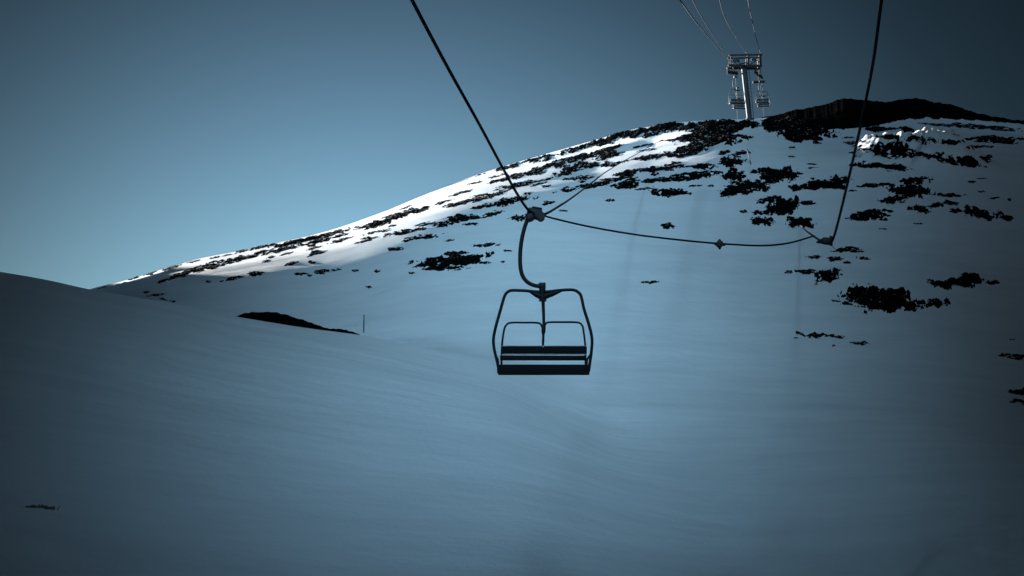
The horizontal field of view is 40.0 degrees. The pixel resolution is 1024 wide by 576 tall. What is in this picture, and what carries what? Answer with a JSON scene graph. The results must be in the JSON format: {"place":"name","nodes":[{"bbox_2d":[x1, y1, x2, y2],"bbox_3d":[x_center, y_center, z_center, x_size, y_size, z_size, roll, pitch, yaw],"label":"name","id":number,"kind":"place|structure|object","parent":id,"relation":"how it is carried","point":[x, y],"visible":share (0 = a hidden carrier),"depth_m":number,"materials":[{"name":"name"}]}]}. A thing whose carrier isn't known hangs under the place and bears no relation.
{"place":"outdoors","nodes":[
{"label":"outdoors","id":0,"kind":"place"},
{"bbox_2d":[0,117,1023,575],"bbox_3d":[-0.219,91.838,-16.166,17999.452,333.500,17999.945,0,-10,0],"label":"snow slope","id":1,"kind":"structure","parent":0,"point":[708,415],"depth_m":51.84,"materials":[{"name":"snow"}]},
{"bbox_2d":[23,504,59,509],"bbox_3d":[-10.657,5.013,31.739,1.250,0.276,0.303,3,-11,-18],"label":"rock outcrop","id":2,"kind":"object","parent":1,"relation":"on","point":[42,506],"visible":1,"depth_m":31.71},
{"bbox_2d":[160,259,223,281],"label":"rock outcrop","id":3,"kind":"object","parent":1,"relation":"on","point":[198,269],"visible":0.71,"depth_m":107.39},
{"bbox_2d":[218,276,243,281],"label":"rock outcrop","id":4,"kind":"object","parent":1,"relation":"on","point":[231,278],"visible":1,"depth_m":92.61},
{"bbox_2d":[213,251,261,268],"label":"rock outcrop","id":5,"kind":"object","parent":1,"relation":"on","point":[236,259],"visible":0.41,"depth_m":112.58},
{"bbox_2d":[247,271,263,276],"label":"rock outcrop","id":6,"kind":"object","parent":1,"relation":"on","point":[254,273],"visible":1,"depth_m":93.03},
{"bbox_2d":[248,243,275,250],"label":"rock outcrop","id":7,"kind":"object","parent":1,"relation":"on","point":[262,246],"visible":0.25,"depth_m":152.31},
{"bbox_2d":[261,242,305,255],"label":"rock outcrop","id":8,"kind":"object","parent":1,"relation":"on","point":[283,248],"visible":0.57,"depth_m":115.14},
{"bbox_2d":[268,234,320,247],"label":"rock outcrop","id":9,"kind":"object","parent":1,"relation":"on","point":[290,242],"visible":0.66,"depth_m":122.34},
{"bbox_2d":[236,312,359,334],"bbox_3d":[-10.058,2.066,66.097,6.003,1.786,5.520,2,-10,-9],"label":"rock outcrop","id":10,"kind":"object","parent":1,"relation":"on","point":[278,318],"visible":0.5,"depth_m":64.30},
{"bbox_2d":[304,236,328,245],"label":"rock outcrop","id":11,"kind":"object","parent":1,"relation":"on","point":[316,241],"visible":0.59,"depth_m":115.84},
{"bbox_2d":[314,269,331,274],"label":"rock outcrop","id":12,"kind":"object","parent":1,"relation":"on","point":[320,271],"visible":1,"depth_m":91.04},
{"bbox_2d":[310,226,356,240],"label":"rock outcrop","id":13,"kind":"object","parent":1,"relation":"on","point":[331,234],"visible":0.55,"depth_m":121.71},
{"bbox_2d":[362,228,390,234],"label":"rock outcrop","id":14,"kind":"object","parent":1,"relation":"on","point":[373,232],"visible":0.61,"depth_m":100.35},
{"bbox_2d":[364,215,403,229],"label":"rock outcrop","id":15,"kind":"object","parent":1,"relation":"on","point":[382,222],"visible":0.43,"depth_m":114.42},
{"bbox_2d":[383,227,426,236],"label":"rock outcrop","id":16,"kind":"object","parent":1,"relation":"on","point":[405,231],"visible":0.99,"depth_m":96.42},
{"bbox_2d":[386,206,429,218],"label":"rock outcrop","id":17,"kind":"object","parent":1,"relation":"on","point":[413,210],"visible":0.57,"depth_m":114.51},
{"bbox_2d":[401,233,444,242],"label":"rock outcrop","id":18,"kind":"object","parent":1,"relation":"on","point":[428,236],"visible":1,"depth_m":93.73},
{"bbox_2d":[433,221,453,227],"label":"rock outcrop","id":19,"kind":"object","parent":1,"relation":"on","point":[445,224],"visible":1,"depth_m":96.13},
{"bbox_2d":[421,265,470,270],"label":"rock outcrop","id":20,"kind":"object","parent":1,"relation":"on","point":[454,267],"visible":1,"depth_m":86.63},
{"bbox_2d":[408,250,493,270],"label":"rock outcrop","id":21,"kind":"object","parent":1,"relation":"on","point":[455,258],"visible":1,"depth_m":87.92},
{"bbox_2d":[442,213,487,222],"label":"rock outcrop","id":22,"kind":"object","parent":1,"relation":"on","point":[457,218],"visible":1,"depth_m":96.86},
{"bbox_2d":[445,193,498,206],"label":"rock outcrop","id":23,"kind":"object","parent":1,"relation":"on","point":[466,201],"visible":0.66,"depth_m":105.70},
{"bbox_2d":[473,242,500,247],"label":"rock outcrop","id":24,"kind":"object","parent":1,"relation":"on","point":[485,245],"visible":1,"depth_m":90.19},
{"bbox_2d":[480,210,504,216],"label":"rock outcrop","id":25,"kind":"object","parent":1,"relation":"on","point":[489,214],"visible":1,"depth_m":97.30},
{"bbox_2d":[470,192,538,208],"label":"rock outcrop","id":26,"kind":"object","parent":1,"relation":"on","point":[504,201],"visible":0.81,"depth_m":101.16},
{"bbox_2d":[487,172,524,183],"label":"rock outcrop","id":27,"kind":"object","parent":1,"relation":"on","point":[513,176],"visible":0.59,"depth_m":124.55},
{"bbox_2d":[475,157,542,176],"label":"rock outcrop","id":28,"kind":"object","parent":1,"relation":"on","point":[514,165],"visible":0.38,"depth_m":162.22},
{"bbox_2d":[507,214,524,221],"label":"rock outcrop","id":29,"kind":"object","parent":1,"relation":"on","point":[517,217],"visible":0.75,"depth_m":95.91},
{"bbox_2d":[493,177,552,190],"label":"rock outcrop","id":30,"kind":"object","parent":1,"relation":"on","point":[521,183],"visible":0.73,"depth_m":115.71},
{"bbox_2d":[522,165,543,175],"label":"rock outcrop","id":31,"kind":"object","parent":1,"relation":"on","point":[533,170],"visible":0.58,"depth_m":128.40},
{"bbox_2d":[527,141,596,163],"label":"rock outcrop","id":32,"kind":"object","parent":1,"relation":"on","point":[570,150],"visible":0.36,"depth_m":161.97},
{"bbox_2d":[550,161,588,176],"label":"rock outcrop","id":33,"kind":"object","parent":1,"relation":"on","point":[568,169],"visible":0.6,"depth_m":123.59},
{"bbox_2d":[562,175,593,180],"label":"rock outcrop","id":34,"kind":"object","parent":1,"relation":"on","point":[585,177],"visible":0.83,"depth_m":114.80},
{"bbox_2d":[541,144,623,169],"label":"rock outcrop","id":35,"kind":"object","parent":1,"relation":"on","point":[576,158],"visible":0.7,"depth_m":138.93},
{"bbox_2d":[552,174,637,192],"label":"rock outcrop","id":36,"kind":"object","parent":1,"relation":"on","point":[605,181],"visible":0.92,"depth_m":109.18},
{"bbox_2d":[581,160,628,168],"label":"rock outcrop","id":37,"kind":"object","parent":1,"relation":"on","point":[596,164],"visible":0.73,"depth_m":123.33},
{"bbox_2d":[590,150,619,159],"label":"rock outcrop","id":38,"kind":"object","parent":1,"relation":"on","point":[607,154],"visible":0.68,"depth_m":132.07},
{"bbox_2d":[579,130,641,149],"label":"rock outcrop","id":39,"kind":"object","parent":1,"relation":"on","point":[633,134],"visible":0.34,"depth_m":161.97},
{"bbox_2d":[610,177,638,189],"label":"rock outcrop","id":40,"kind":"object","parent":1,"relation":"on","point":[632,183],"visible":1,"depth_m":107.13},
{"bbox_2d":[612,167,650,175],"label":"rock outcrop","id":41,"kind":"object","parent":1,"relation":"on","point":[630,171],"visible":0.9,"depth_m":113.20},
{"bbox_2d":[639,153,662,160],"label":"rock outcrop","id":42,"kind":"object","parent":1,"relation":"on","point":[651,156],"visible":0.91,"depth_m":121.05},
{"bbox_2d":[636,176,676,182],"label":"rock outcrop","id":43,"kind":"object","parent":1,"relation":"on","point":[655,179],"visible":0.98,"depth_m":108.19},
{"bbox_2d":[641,163,683,172],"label":"rock outcrop","id":44,"kind":"object","parent":1,"relation":"on","point":[654,169],"visible":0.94,"depth_m":112.31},
{"bbox_2d":[634,121,701,138],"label":"rock outcrop","id":45,"kind":"object","parent":1,"relation":"on","point":[671,126],"visible":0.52,"depth_m":162.27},
{"bbox_2d":[660,222,675,228],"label":"rock outcrop","id":46,"kind":"object","parent":1,"relation":"on","point":[667,225],"visible":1,"depth_m":95.79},
{"bbox_2d":[648,188,691,197],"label":"rock outcrop","id":47,"kind":"object","parent":1,"relation":"on","point":[668,193],"visible":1,"depth_m":103.84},
{"bbox_2d":[669,130,712,144],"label":"rock outcrop","id":48,"kind":"object","parent":1,"relation":"on","point":[690,137],"visible":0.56,"depth_m":132.09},
{"bbox_2d":[662,140,721,157],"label":"rock outcrop","id":49,"kind":"object","parent":1,"relation":"on","point":[681,150],"visible":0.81,"depth_m":119.65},
{"bbox_2d":[669,170,722,181],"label":"rock outcrop","id":50,"kind":"object","parent":1,"relation":"on","point":[693,175],"visible":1,"depth_m":108.05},
{"bbox_2d":[688,163,717,169],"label":"rock outcrop","id":51,"kind":"object","parent":1,"relation":"on","point":[700,165],"visible":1,"depth_m":110.43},
{"bbox_2d":[686,139,724,147],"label":"rock outcrop","id":52,"kind":"object","parent":1,"relation":"on","point":[698,142],"visible":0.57,"depth_m":122.98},
{"bbox_2d":[682,119,749,129],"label":"rock outcrop","id":53,"kind":"object","parent":1,"relation":"on","point":[712,122],"visible":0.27,"depth_m":159.95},
{"bbox_2d":[689,121,745,139],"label":"rock outcrop","id":54,"kind":"object","parent":1,"relation":"on","point":[726,128],"visible":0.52,"depth_m":133.73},
{"bbox_2d":[692,132,752,145],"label":"rock outcrop","id":55,"kind":"object","parent":1,"relation":"on","point":[729,139],"visible":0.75,"depth_m":124.53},
{"bbox_2d":[716,167,745,181],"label":"rock outcrop","id":56,"kind":"object","parent":1,"relation":"on","point":[732,176],"visible":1,"depth_m":107.05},
{"bbox_2d":[719,155,746,167],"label":"rock outcrop","id":57,"kind":"object","parent":1,"relation":"on","point":[729,162],"visible":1,"depth_m":110.47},
{"bbox_2d":[727,54,764,119],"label":"lift tower","id":58,"kind":"structure","parent":1,"relation":"on","point":[745,66],"depth_m":167.77,"materials":[{"name":"metal"}]},
{"bbox_2d":[679,0,737,118],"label":"haul rope","id":59,"kind":"object","parent":58,"relation":"attached to","point":[707,36],"visible":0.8,"depth_m":88.79,"materials":[{"name":"metal"}]},
{"bbox_2d":[728,75,745,104],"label":"chairlift chair","id":60,"kind":"object","parent":59,"relation":"hanging from","point":[739,101],"visible":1,"depth_m":157.57,"materials":[{"name":"grey paint"}]},
{"bbox_2d":[732,87,744,108],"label":"chairlift chair","id":61,"kind":"object","parent":59,"relation":"hanging from","point":[736,106],"visible":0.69,"depth_m":171.60,"materials":[{"name":"grey paint"}]},
{"bbox_2d":[692,0,732,63],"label":"haul rope","id":62,"kind":"object","parent":58,"relation":"attached to","point":[707,26],"visible":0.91,"depth_m":92.66,"materials":[{"name":"metal"}]},
{"bbox_2d":[748,0,763,114],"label":"haul rope","id":63,"kind":"object","parent":58,"relation":"attached to","point":[758,45],"visible":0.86,"depth_m":119.24,"materials":[{"name":"metal"}]},
{"bbox_2d":[755,80,768,102],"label":"chairlift chair","id":64,"kind":"object","parent":63,"relation":"hanging from","point":[761,100],"visible":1,"depth_m":165.60,"materials":[{"name":"grey paint"}]},
{"bbox_2d":[757,85,769,107],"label":"chairlift chair","id":65,"kind":"object","parent":63,"relation":"hanging from","point":[766,104],"visible":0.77,"depth_m":173.60,"materials":[{"name":"grey paint"}]},
{"bbox_2d":[717,179,775,195],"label":"rock outcrop","id":66,"kind":"object","parent":1,"relation":"on","point":[744,187],"visible":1,"depth_m":104.02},
{"bbox_2d":[752,210,768,214],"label":"rock outcrop","id":67,"kind":"object","parent":1,"relation":"on","point":[756,212],"visible":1,"depth_m":98.85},
{"bbox_2d":[727,116,795,131],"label":"rock outcrop","id":68,"kind":"object","parent":1,"relation":"on","point":[772,125],"visible":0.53,"depth_m":138.51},
{"bbox_2d":[750,167,772,174],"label":"rock outcrop","id":69,"kind":"object","parent":1,"relation":"on","point":[759,171],"visible":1,"depth_m":107.55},
{"bbox_2d":[750,216,775,226],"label":"rock outcrop","id":70,"kind":"object","parent":1,"relation":"on","point":[758,220],"visible":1,"depth_m":97.19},
{"bbox_2d":[756,197,776,203],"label":"rock outcrop","id":71,"kind":"object","parent":1,"relation":"on","point":[764,200],"visible":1,"depth_m":101.07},
{"bbox_2d":[755,165,802,183],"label":"rock outcrop","id":72,"kind":"object","parent":1,"relation":"on","point":[773,175],"visible":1,"depth_m":105.81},
{"bbox_2d":[764,195,799,215],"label":"rock outcrop","id":73,"kind":"object","parent":1,"relation":"on","point":[781,206],"visible":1,"depth_m":99.36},
{"bbox_2d":[785,216,816,228],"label":"rock outcrop","id":74,"kind":"object","parent":1,"relation":"on","point":[802,221],"visible":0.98,"depth_m":96.33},
{"bbox_2d":[766,118,842,143],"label":"rock outcrop","id":75,"kind":"object","parent":1,"relation":"on","point":[800,131],"visible":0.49,"depth_m":132.63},
{"bbox_2d":[794,269,817,274],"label":"rock outcrop","id":76,"kind":"object","parent":1,"relation":"on","point":[808,271],"visible":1,"depth_m":86.66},
{"bbox_2d":[799,200,815,204],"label":"rock outcrop","id":77,"kind":"object","parent":1,"relation":"on","point":[808,202],"visible":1,"depth_m":99.73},
{"bbox_2d":[806,331,826,338],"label":"rock outcrop","id":78,"kind":"object","parent":1,"relation":"on","point":[815,334],"visible":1,"depth_m":75.44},
{"bbox_2d":[792,174,852,191],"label":"rock outcrop","id":79,"kind":"object","parent":1,"relation":"on","point":[836,183],"visible":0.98,"depth_m":102.45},
{"bbox_2d":[814,267,842,284],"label":"rock outcrop","id":80,"kind":"object","parent":1,"relation":"on","point":[826,275],"visible":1,"depth_m":85.66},
{"bbox_2d":[827,256,843,261],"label":"rock outcrop","id":81,"kind":"object","parent":1,"relation":"on","point":[833,259],"visible":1,"depth_m":88.99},
{"bbox_2d":[830,246,861,252],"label":"rock outcrop","id":82,"kind":"object","parent":1,"relation":"on","point":[847,248],"visible":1,"depth_m":90.89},
{"bbox_2d":[850,208,893,220],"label":"rock outcrop","id":83,"kind":"object","parent":1,"relation":"on","point":[866,215],"visible":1,"depth_m":96.69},
{"bbox_2d":[856,182,890,187],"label":"rock outcrop","id":84,"kind":"object","parent":1,"relation":"on","point":[873,185],"visible":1,"depth_m":101.53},
{"bbox_2d":[849,160,911,171],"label":"rock outcrop","id":85,"kind":"object","parent":1,"relation":"on","point":[898,167],"visible":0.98,"depth_m":104.81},
{"bbox_2d":[837,283,929,313],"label":"rock outcrop","id":86,"kind":"object","parent":1,"relation":"on","point":[888,300],"visible":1,"depth_m":81.12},
{"bbox_2d":[864,141,916,159],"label":"rock outcrop","id":87,"kind":"object","parent":1,"relation":"on","point":[899,148],"visible":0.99,"depth_m":106.40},
{"bbox_2d":[865,126,916,132],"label":"rock outcrop","id":88,"kind":"object","parent":1,"relation":"on","point":[905,129],"visible":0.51,"depth_m":133.19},
{"bbox_2d":[761,98,1023,129],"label":"rock outcrop","id":89,"kind":"object","parent":1,"relation":"on","point":[843,113],"visible":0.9,"depth_m":154.85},
{"bbox_2d":[878,194,907,203],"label":"rock outcrop","id":90,"kind":"object","parent":1,"relation":"on","point":[890,200],"visible":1,"depth_m":98.91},
{"bbox_2d":[869,134,929,144],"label":"rock outcrop","id":91,"kind":"object","parent":1,"relation":"on","point":[894,136],"visible":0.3,"depth_m":107.58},
{"bbox_2d":[886,183,935,198],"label":"rock outcrop","id":92,"kind":"object","parent":1,"relation":"on","point":[911,190],"visible":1,"depth_m":100.06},
{"bbox_2d":[899,176,933,184],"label":"rock outcrop","id":93,"kind":"object","parent":1,"relation":"on","point":[911,180],"visible":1,"depth_m":101.77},
{"bbox_2d":[907,204,931,213],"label":"rock outcrop","id":94,"kind":"object","parent":1,"relation":"on","point":[920,209],"visible":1,"depth_m":97.23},
{"bbox_2d":[913,151,940,159],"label":"rock outcrop","id":95,"kind":"object","parent":1,"relation":"on","point":[926,155],"visible":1,"depth_m":104.57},
{"bbox_2d":[926,202,943,207],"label":"rock outcrop","id":96,"kind":"object","parent":1,"relation":"on","point":[936,204],"visible":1,"depth_m":97.79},
{"bbox_2d":[927,297,950,307],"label":"rock outcrop","id":97,"kind":"object","parent":1,"relation":"on","point":[937,302],"visible":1,"depth_m":81.12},
{"bbox_2d":[927,278,953,289],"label":"rock outcrop","id":98,"kind":"object","parent":1,"relation":"on","point":[946,284],"visible":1,"depth_m":84.40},
{"bbox_2d":[918,138,964,144],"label":"rock outcrop","id":99,"kind":"object","parent":1,"relation":"on","point":[949,141],"visible":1,"depth_m":105.70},
{"bbox_2d":[928,193,966,196],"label":"rock outcrop","id":100,"kind":"object","parent":1,"relation":"on","point":[946,195],"visible":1,"depth_m":99.42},
{"bbox_2d":[942,199,958,205],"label":"rock outcrop","id":101,"kind":"object","parent":1,"relation":"on","point":[948,202],"visible":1,"depth_m":98.23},
{"bbox_2d":[936,151,986,167],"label":"rock outcrop","id":102,"kind":"object","parent":1,"relation":"on","point":[969,161],"visible":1,"depth_m":103.87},
{"bbox_2d":[947,271,983,288],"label":"rock outcrop","id":103,"kind":"object","parent":1,"relation":"on","point":[965,279],"visible":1,"depth_m":85.62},
{"bbox_2d":[918,122,1022,131],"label":"rock outcrop","id":104,"kind":"object","parent":1,"relation":"on","point":[980,127],"visible":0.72,"depth_m":146.42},
{"bbox_2d":[963,204,1003,220],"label":"rock outcrop","id":105,"kind":"object","parent":1,"relation":"on","point":[976,212],"visible":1,"depth_m":96.97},
{"bbox_2d":[979,154,992,162],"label":"rock outcrop","id":106,"kind":"object","parent":1,"relation":"on","point":[987,158],"visible":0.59,"depth_m":105.05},
{"bbox_2d":[964,135,1023,144],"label":"rock outcrop","id":107,"kind":"object","parent":1,"relation":"on","point":[995,139],"visible":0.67,"depth_m":126.89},
{"bbox_2d":[999,215,1013,221],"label":"rock outcrop","id":108,"kind":"object","parent":1,"relation":"on","point":[1007,218],"visible":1,"depth_m":96.56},
{"bbox_2d":[995,353,1023,359],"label":"rock outcrop","id":109,"kind":"object","parent":1,"relation":"on","point":[1018,356],"visible":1,"depth_m":73.54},
{"bbox_2d":[1007,387,1023,394],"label":"rock outcrop","id":110,"kind":"object","parent":1,"relation":"on","point":[1019,391],"visible":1,"depth_m":68.03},
{"bbox_2d":[1009,398,1023,404],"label":"rock outcrop","id":111,"kind":"object","parent":1,"relation":"on","point":[1017,400],"visible":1,"depth_m":66.55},
{"bbox_2d":[0,0,1023,288],"label":"sky","id":112,"kind":"structure","parent":0,"point":[138,138],"materials":[{"name":"blue"}]},
{"bbox_2d":[410,0,667,214],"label":"haul rope","id":113,"kind":"object","parent":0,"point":[420,16],"visible":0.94,"depth_m":19.28,"materials":[{"name":"metal"}]},
{"bbox_2d":[492,206,593,374],"bbox_3d":[0.494,0.063,22.954,1.636,2.768,0.580,0,-10,0],"label":"chairlift chair","id":114,"kind":"object","parent":113,"relation":"hanging from","point":[542,294],"visible":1,"depth_m":22.60,"materials":[{"name":"paint"}]},
{"bbox_2d":[800,0,882,242],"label":"haul rope","id":115,"kind":"object","parent":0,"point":[864,104],"visible":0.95,"depth_m":20.66,"materials":[{"name":"metal"}]},
{"bbox_2d":[545,215,814,246],"bbox_3d":[4.047,-1.146,25.541,1.847,1.213,8.509,-9,-14,43],"label":"slack cable","id":116,"kind":"object","parent":115,"relation":"hanging from","point":[546,216],"visible":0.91,"depth_m":23.98,"materials":[{"name":"metal"}]},
{"bbox_2d":[714,239,724,249],"bbox_3d":[3.592,-0.755,24.299,0.184,0.180,0.090,0,-10,0],"label":"rope clamp","id":117,"kind":"object","parent":116,"relation":"attached to","point":[719,244],"visible":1,"depth_m":24.26,"materials":[{"name":"metal"}]},
{"bbox_2d":[816,236,834,248],"bbox_3d":[5.388,-0.778,24.145,0.326,0.234,0.110,0,-10,0],"label":"rope clamp","id":118,"kind":"object","parent":115,"relation":"attached to","point":[825,240],"visible":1,"depth_m":24.11,"materials":[{"name":"metal"}]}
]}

